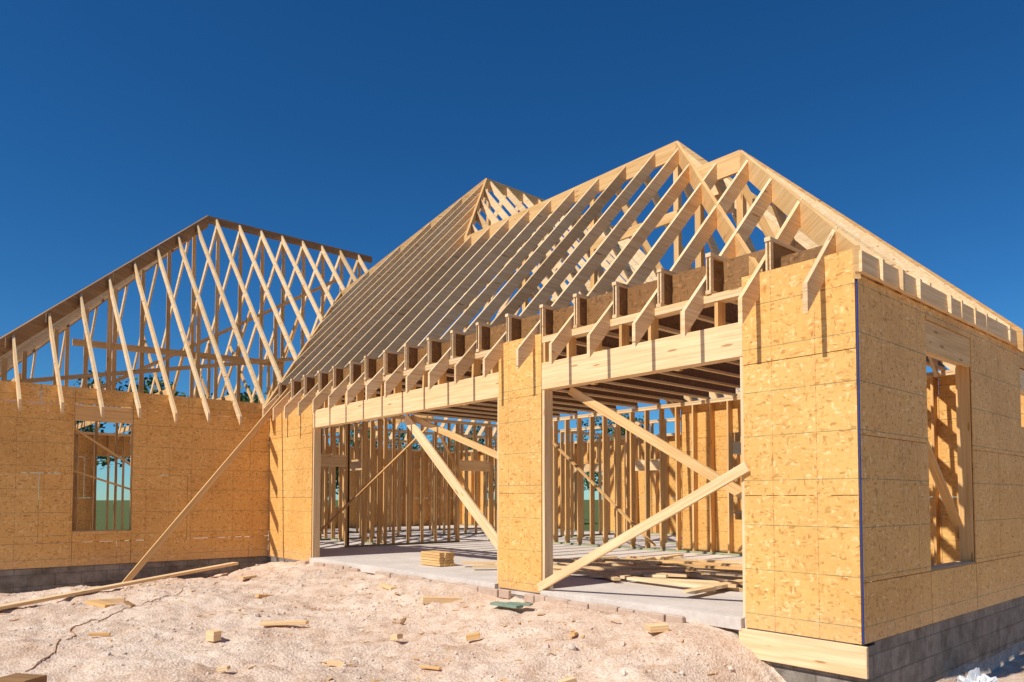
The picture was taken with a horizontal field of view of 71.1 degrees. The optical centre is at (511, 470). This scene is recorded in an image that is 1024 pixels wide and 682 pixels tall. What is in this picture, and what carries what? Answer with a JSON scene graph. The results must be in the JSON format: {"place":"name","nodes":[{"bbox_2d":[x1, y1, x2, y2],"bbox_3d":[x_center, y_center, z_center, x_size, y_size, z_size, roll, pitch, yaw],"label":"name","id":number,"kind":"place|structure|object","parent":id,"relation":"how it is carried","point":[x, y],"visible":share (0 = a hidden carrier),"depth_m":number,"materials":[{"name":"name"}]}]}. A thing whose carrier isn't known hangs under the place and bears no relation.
{"place":"outdoors","nodes":[
{"label":"outdoors","id":0,"kind":"place"},
{"bbox_2d":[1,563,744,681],"bbox_3d":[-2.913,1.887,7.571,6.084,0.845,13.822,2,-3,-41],"label":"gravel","id":1,"kind":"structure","parent":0,"point":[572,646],"depth_m":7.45,"materials":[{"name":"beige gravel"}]},
{"bbox_2d":[0,500,1023,681],"bbox_3d":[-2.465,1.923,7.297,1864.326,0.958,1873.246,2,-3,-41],"label":"ground","id":2,"kind":"structure","parent":0,"point":[166,662],"depth_m":7.27,"materials":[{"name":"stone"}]},
{"bbox_2d":[0,673,46,681],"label":"dark timber offcut","id":3,"kind":"object","parent":2,"relation":"on","point":[19,677],"visible":1,"depth_m":5.69,"materials":[{"name":"brown wood"}]},
{"bbox_2d":[89,632,110,635],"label":"lumber scrap","id":4,"kind":"object","parent":2,"relation":"on","point":[101,634],"visible":1,"depth_m":7.60,"materials":[{"name":"brown wood"}]},
{"bbox_2d":[85,599,115,607],"bbox_3d":[-5.458,1.772,9.500,0.504,0.061,0.140,-1,-3,33],"label":"lumber scrap","id":5,"kind":"object","parent":2,"relation":"on","point":[99,603],"visible":0.86,"depth_m":9.44,"materials":[{"name":"brown wood"}]},
{"bbox_2d":[25,588,182,671],"bbox_3d":[-4.749,1.746,8.435,0.488,0.180,4.594,0,-2,-8],"label":"extension cord","id":6,"kind":"object","parent":2,"relation":"on","point":[85,623],"visible":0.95,"depth_m":8.01,"materials":[{"name":"rubber"}]},
{"bbox_2d":[96,597,124,602],"bbox_3d":[-5.506,1.801,9.831,0.355,0.105,0.090,1,-2,-19],"label":"lumber scrap","id":7,"kind":"object","parent":2,"relation":"on","point":[116,600],"visible":0.52,"depth_m":9.81,"materials":[{"name":"brown wood"}]},
{"bbox_2d":[0,562,237,609],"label":"lumber plank","id":8,"kind":"object","parent":2,"relation":"on","point":[65,595],"visible":1,"depth_m":10.75,"materials":[{"name":"brown wood"}]},
{"bbox_2d":[124,601,135,606],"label":"lumber scrap","id":9,"kind":"object","parent":2,"relation":"on","point":[130,604],"visible":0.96,"depth_m":9.41,"materials":[{"name":"beige wood"}]},
{"bbox_2d":[73,370,201,468],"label":"tree","id":10,"kind":"object","parent":2,"relation":"on","point":[90,428],"visible":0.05,"depth_m":43.42,"materials":[{"name":"green plant"}]},
{"bbox_2d":[206,629,220,641],"bbox_3d":[-3.070,1.702,7.377,0.130,0.103,0.100,-1,-3,30],"label":"lumber scrap","id":11,"kind":"object","parent":2,"relation":"on","point":[213,635],"visible":1,"depth_m":7.34,"materials":[{"name":"brown wood"}]},
{"bbox_2d":[216,665,230,671],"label":"lumber scrap","id":12,"kind":"object","parent":2,"relation":"on","point":[224,668],"visible":1,"depth_m":5.89,"materials":[{"name":"brown wood"}]},
{"bbox_2d":[187,385,266,417],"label":"tree","id":13,"kind":"object","parent":2,"relation":"on","point":[256,398],"visible":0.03,"depth_m":52.47,"materials":[{"name":"green plant"}]},
{"bbox_2d":[238,575,256,579],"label":"lumber scrap","id":14,"kind":"object","parent":2,"relation":"on","point":[247,577],"visible":1,"depth_m":12.09,"materials":[{"name":"brown wood"}]},
{"bbox_2d":[240,392,269,441],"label":"tree","id":15,"kind":"object","parent":2,"relation":"on","point":[247,399],"visible":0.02,"depth_m":44.98,"materials":[{"name":"green plant"}]},
{"bbox_2d":[255,594,272,597],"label":"lumber scrap","id":16,"kind":"object","parent":2,"relation":"on","point":[261,595],"visible":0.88,"depth_m":10.06,"materials":[{"name":"brown wood"}]},
{"bbox_2d":[259,620,308,625],"bbox_3d":[-2.596,1.740,8.162,0.552,0.063,0.090,0,-2,6],"label":"lumber scrap","id":17,"kind":"object","parent":2,"relation":"on","point":[284,622],"visible":1,"depth_m":8.13,"materials":[{"name":"brown wood"}]},
{"bbox_2d":[324,442,342,496],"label":"tree","id":18,"kind":"object","parent":2,"relation":"on","point":[337,475],"visible":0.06,"depth_m":43.45,"materials":[{"name":"green plant"}]},
{"bbox_2d":[327,659,345,666],"bbox_3d":[-1.560,1.717,6.370,0.164,0.057,0.050,0,-2,9],"label":"lumber scrap","id":19,"kind":"object","parent":2,"relation":"on","point":[334,663],"visible":0.92,"depth_m":6.35,"materials":[{"name":"brown wood"}]},
{"bbox_2d":[0,567,716,681],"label":"wood chips","id":20,"kind":"object","parent":2,"relation":"on","point":[418,678],"visible":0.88,"depth_m":7.69,"materials":[{"name":"brown wood"}]},
{"bbox_2d":[336,432,403,484],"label":"tree","id":21,"kind":"object","parent":2,"relation":"on","point":[352,442],"visible":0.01,"depth_m":48.07,"materials":[{"name":"green plant"}]},
{"bbox_2d":[379,583,396,589],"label":"lumber scrap","id":22,"kind":"object","parent":2,"relation":"on","point":[387,586],"visible":0.8,"depth_m":10.11,"materials":[{"name":"brown wood"}]},
{"bbox_2d":[350,424,438,480],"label":"tree","id":23,"kind":"object","parent":2,"relation":"on","point":[403,436],"visible":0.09,"depth_m":42.83,"materials":[{"name":"green plant"}]},
{"bbox_2d":[390,633,402,639],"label":"lumber scrap","id":24,"kind":"object","parent":2,"relation":"on","point":[396,636],"visible":1,"depth_m":7.26,"materials":[{"name":"brown wood"}]},
{"bbox_2d":[419,665,440,669],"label":"lumber scrap","id":25,"kind":"object","parent":2,"relation":"on","point":[430,667],"visible":1,"depth_m":6.29,"materials":[{"name":"brown wood"}]},
{"bbox_2d":[421,596,461,602],"bbox_3d":[-0.882,1.624,8.965,0.504,0.097,0.100,1,-2,-20],"label":"lumber scrap","id":26,"kind":"object","parent":2,"relation":"on","point":[425,599],"visible":0.82,"depth_m":8.91,"materials":[{"name":"brown wood"}]},
{"bbox_2d":[424,431,494,489],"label":"tree","id":27,"kind":"object","parent":2,"relation":"on","point":[452,441],"visible":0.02,"depth_m":42.15,"materials":[{"name":"green plant"}]},
{"bbox_2d":[438,426,495,492],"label":"tree","id":28,"kind":"object","parent":2,"relation":"on","point":[472,434],"visible":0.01,"depth_m":49.46,"materials":[{"name":"green plant"}]},
{"bbox_2d":[466,632,479,640],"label":"lumber scrap","id":29,"kind":"object","parent":2,"relation":"on","point":[473,636],"visible":1,"depth_m":7.25,"materials":[{"name":"brown wood"}]},
{"bbox_2d":[490,601,522,608],"bbox_3d":[-0.064,1.538,8.181,0.421,0.030,0.120,-2,-3,44],"label":"teal board scrap","id":30,"kind":"object","parent":2,"relation":"on","point":[498,603],"visible":0.98,"depth_m":8.12,"materials":[{"name":"teal wood"}]},
{"bbox_2d":[506,602,532,605],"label":"teal board scrap","id":31,"kind":"object","parent":30,"relation":"on","point":[522,604],"visible":1,"depth_m":8.09,"materials":[{"name":"teal wood"}]},
{"bbox_2d":[0,140,1023,681],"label":"house under construction","id":32,"kind":"structure","parent":2,"relation":"on","point":[822,476],"depth_m":10.77,"materials":[{"name":"brown wood"}]},
{"bbox_2d":[421,550,454,565],"bbox_3d":[-1.228,1.459,11.859,0.302,0.216,0.567,2,-3,-41],"label":"lumber stack","id":33,"kind":"object","parent":32,"relation":"on","point":[438,558],"visible":1,"depth_m":11.71,"materials":[{"name":"brown wood"}]},
{"bbox_2d":[462,554,742,593],"bbox_3d":[2.302,1.486,10.943,4.414,0.108,5.369,2,-3,-41],"label":"floor scrap pile","id":34,"kind":"object","parent":32,"relation":"on","point":[613,570],"visible":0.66,"depth_m":10.14,"materials":[{"name":"brown wood"}]},
{"bbox_2d":[579,557,742,579],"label":"long floor boards","id":35,"kind":"object","parent":32,"relation":"on","point":[704,566],"visible":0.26,"depth_m":11.06,"materials":[{"name":"brown wood"}]},
{"bbox_2d":[558,676,576,681],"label":"lumber scrap","id":36,"kind":"object","parent":2,"relation":"on","point":[571,679],"visible":1,"depth_m":5.66,"materials":[{"name":"brown wood"}]},
{"bbox_2d":[570,631,577,635],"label":"lumber scrap","id":37,"kind":"object","parent":2,"relation":"on","point":[573,633],"visible":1,"depth_m":6.88,"materials":[{"name":"brown wood"}]},
{"bbox_2d":[575,414,643,491],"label":"tree","id":38,"kind":"object","parent":2,"relation":"on","point":[596,437],"visible":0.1,"depth_m":43.26,"materials":[{"name":"green plant"}]},
{"bbox_2d":[645,622,668,632],"bbox_3d":[1.355,1.472,6.699,0.185,0.070,0.140,0,-2,-7],"label":"lumber scrap","id":39,"kind":"object","parent":2,"relation":"on","point":[656,627],"visible":1,"depth_m":6.64,"materials":[{"name":"brown wood"}]},
{"bbox_2d":[955,667,997,681],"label":"plastic bag","id":40,"kind":"object","parent":2,"relation":"on","point":[975,675],"visible":1,"depth_m":6.88,"materials":[{"name":"white plastic"}]},
{"bbox_2d":[0,0,1023,499],"label":"sky","id":41,"kind":"structure","parent":0,"point":[349,125],"materials":[{"name":"blue"}]}
]}

